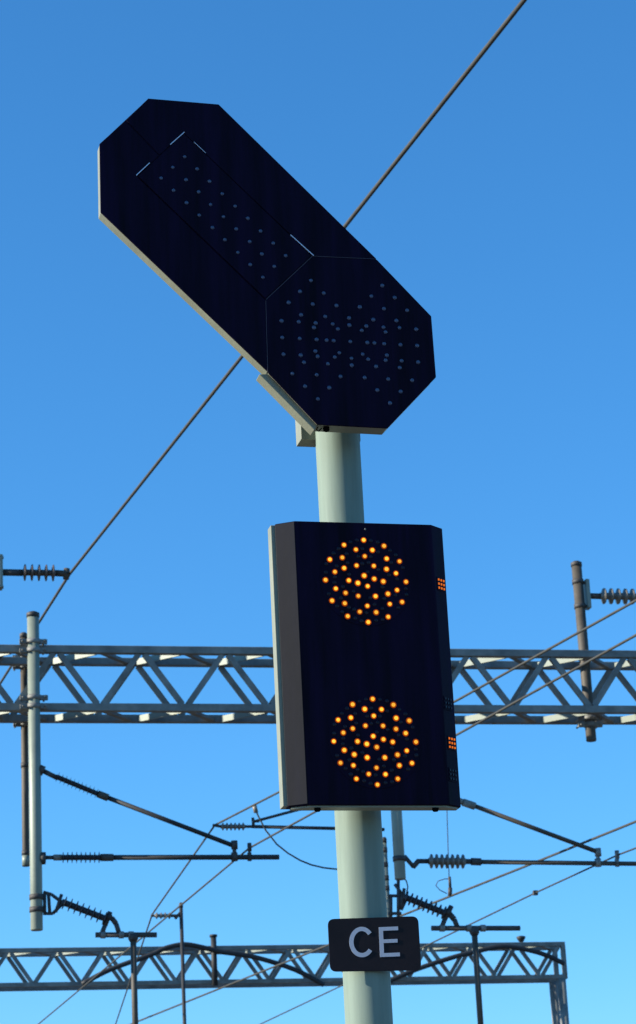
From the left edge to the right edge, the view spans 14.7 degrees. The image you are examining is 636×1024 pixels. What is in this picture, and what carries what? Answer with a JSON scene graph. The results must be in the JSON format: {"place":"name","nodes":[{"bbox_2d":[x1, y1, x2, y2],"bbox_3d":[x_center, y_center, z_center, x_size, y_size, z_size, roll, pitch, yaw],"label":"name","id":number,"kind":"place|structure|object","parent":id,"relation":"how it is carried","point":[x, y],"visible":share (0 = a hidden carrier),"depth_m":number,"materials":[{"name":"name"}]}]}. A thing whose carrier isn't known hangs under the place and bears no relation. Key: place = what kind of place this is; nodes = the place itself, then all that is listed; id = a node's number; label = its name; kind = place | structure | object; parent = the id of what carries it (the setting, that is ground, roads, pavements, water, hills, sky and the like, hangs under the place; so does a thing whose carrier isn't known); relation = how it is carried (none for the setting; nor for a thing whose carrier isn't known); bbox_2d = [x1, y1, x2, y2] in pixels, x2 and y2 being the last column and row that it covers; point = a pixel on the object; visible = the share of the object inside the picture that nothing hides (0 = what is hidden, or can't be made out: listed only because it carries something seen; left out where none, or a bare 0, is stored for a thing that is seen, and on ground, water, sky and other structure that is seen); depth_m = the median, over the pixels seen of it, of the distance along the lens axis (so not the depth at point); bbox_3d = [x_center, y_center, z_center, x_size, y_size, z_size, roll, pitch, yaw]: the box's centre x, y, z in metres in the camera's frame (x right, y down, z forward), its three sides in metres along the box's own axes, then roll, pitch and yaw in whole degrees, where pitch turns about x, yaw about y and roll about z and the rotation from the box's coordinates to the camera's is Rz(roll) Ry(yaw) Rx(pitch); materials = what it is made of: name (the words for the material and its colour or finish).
{"place":"outdoors","nodes":[
{"label":"outdoors","id":0,"kind":"place"},
{"bbox_2d":[0,0,635,1023],"label":"sky","id":1,"kind":"structure","parent":0,"point":[510,219],"materials":[{"name":"blue"}]},
{"label":"ground","id":2,"kind":"structure","parent":0,"visible":0},
{"bbox_2d":[152,902,185,1023],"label":"catenary mast","id":3,"kind":"object","parent":2,"relation":"on","point":[175,916],"visible":0.85,"depth_m":43.73,"materials":[{"name":"grey metal"}]},
{"bbox_2d":[130,820,635,1023],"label":"contact wire","id":4,"kind":"object","parent":3,"relation":"attached to","point":[522,867],"visible":0.82,"depth_m":34.41,"materials":[{"name":"brown metal"}]},
{"bbox_2d":[435,812,451,895],"bbox_3d":[1.794,4.451,34.353,0.194,1.762,0.422,11,-23,-35],"label":"dropper","id":5,"kind":"object","parent":4,"relation":"attached to","point":[450,887],"visible":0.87,"depth_m":34.22,"materials":[{"name":"metal"}]},
{"bbox_2d":[0,942,568,1023],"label":"gantry","id":6,"kind":"object","parent":2,"relation":"on","point":[556,981],"visible":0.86,"depth_m":54.18,"materials":[{"name":"metal"}]},
{"bbox_2d":[209,934,217,985],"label":"stub mast","id":7,"kind":"object","parent":6,"relation":"attached to","point":[214,962],"visible":1,"depth_m":53.57,"materials":[{"name":"grey metal"}]},
{"bbox_2d":[0,644,635,724],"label":"gantry","id":8,"kind":"object","parent":2,"relation":"on","point":[237,659],"visible":0.62,"depth_m":31.00,"materials":[{"name":"metal"}]},
{"bbox_2d":[0,656,3,721],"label":"drop tube","id":9,"kind":"object","parent":8,"relation":"attached to","point":[1,716],"visible":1,"depth_m":30.28,"materials":[{"name":"metal"}]},
{"bbox_2d":[0,554,69,590],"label":"post insulator","id":10,"kind":"object","parent":9,"relation":"attached to","point":[24,572],"visible":1,"depth_m":30.92,"materials":[{"name":"grey ceramic"}]},
{"bbox_2d":[0,0,526,683],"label":"feeder wire","id":11,"kind":"object","parent":10,"relation":"attached to","point":[412,140],"visible":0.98,"depth_m":21.38,"materials":[{"name":"brown metal"}]},
{"bbox_2d":[12,632,29,866],"bbox_3d":[-3.646,2.936,30.645,0.281,2.967,0.250,1,-19,-12],"label":"drop tube","id":12,"kind":"object","parent":8,"relation":"attached to","point":[25,778],"visible":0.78,"depth_m":30.48,"materials":[{"name":"metal"}]},
{"bbox_2d":[19,611,47,930],"bbox_3d":[-3.411,3.086,29.683,0.337,3.906,0.250,1,-19,-12],"label":"drop tube","id":13,"kind":"object","parent":8,"relation":"attached to","point":[33,641],"visible":1,"depth_m":29.63,"materials":[{"name":"metal"}]},
{"bbox_2d":[43,891,156,1023],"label":"registration support","id":14,"kind":"object","parent":13,"relation":"attached to","point":[131,936],"visible":1,"depth_m":29.17,"materials":[{"name":"metal"}]},
{"bbox_2d":[39,765,278,864],"bbox_3d":[-1.927,3.642,29.783,2.920,1.211,0.150,1,-19,-12],"label":"cantilever arm","id":15,"kind":"object","parent":13,"relation":"attached to","point":[233,856],"visible":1,"depth_m":29.68},
{"bbox_2d":[38,634,635,1023],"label":"contact wire","id":16,"kind":"object","parent":15,"relation":"attached to","point":[491,715],"visible":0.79,"depth_m":28.04,"materials":[{"name":"brown metal"}]},
{"bbox_2d":[252,805,336,869],"bbox_3d":[-0.004,3.942,29.857,1.582,0.818,0.054,1,-19,-12],"label":"jumper cable","id":17,"kind":"object","parent":8,"relation":"hanging from","point":[255,809],"visible":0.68,"depth_m":29.74,"materials":[{"name":"metal"}]},
{"bbox_2d":[212,811,384,830],"bbox_3d":[-0.235,3.619,30.167,2.156,0.591,0.096,1,-19,-12],"label":"cantilever arm","id":18,"kind":"object","parent":8,"relation":"attached to","point":[231,826],"visible":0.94,"depth_m":30.01},
{"bbox_2d":[115,599,635,1023],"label":"catenary wire","id":19,"kind":"object","parent":18,"relation":"attached to","point":[498,677],"visible":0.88,"depth_m":24.30,"materials":[{"name":"brown metal"}]},
{"bbox_2d":[391,811,405,879],"bbox_3d":[0.927,3.082,30.649,0.327,3.000,0.250,1,-19,-12],"label":"drop tube","id":20,"kind":"object","parent":8,"relation":"attached to","point":[399,859],"visible":0.2,"depth_m":30.22,"materials":[{"name":"metal"}]},
{"bbox_2d":[388,880,520,1023],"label":"registration support","id":21,"kind":"object","parent":20,"relation":"attached to","point":[445,913],"visible":0.99,"depth_m":30.05,"materials":[{"name":"metal"}]},
{"bbox_2d":[383,837,389,916],"bbox_3d":[0.840,4.538,30.163,0.064,1.137,0.064,-3,-18,0],"label":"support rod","id":22,"kind":"object","parent":21,"relation":"attached to","point":[387,886],"visible":0.66,"depth_m":30.18,"materials":[{"name":"grey metal"}]},
{"bbox_2d":[405,798,635,868],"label":"cantilever arm","id":23,"kind":"object","parent":20,"relation":"attached to","point":[447,861],"visible":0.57,"depth_m":30.60},
{"bbox_2d":[260,847,635,1023],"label":"catenary wire","id":24,"kind":"object","parent":23,"relation":"attached to","point":[471,923],"visible":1,"depth_m":34.44,"materials":[{"name":"brown metal"}]},
{"bbox_2d":[571,561,602,741],"bbox_3d":[3.450,1.810,32.137,0.324,2.423,0.250,1,-19,-12],"label":"drop tube","id":25,"kind":"object","parent":8,"relation":"attached to","point":[590,724],"visible":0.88,"depth_m":32.07,"materials":[{"name":"metal"}]},
{"bbox_2d":[583,579,635,609],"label":"post insulator","id":26,"kind":"object","parent":25,"relation":"attached to","point":[617,596],"visible":0.97,"depth_m":32.38,"materials":[{"name":"grey ceramic"}]},
{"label":"platform","id":27,"kind":"structure","parent":0,"visible":0},
{"bbox_2d":[98,99,460,1023],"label":"railway signal","id":28,"kind":"object","parent":27,"relation":"on","point":[268,267],"visible":1,"depth_m":7.54,"materials":[{"name":"black metal"}]}
]}

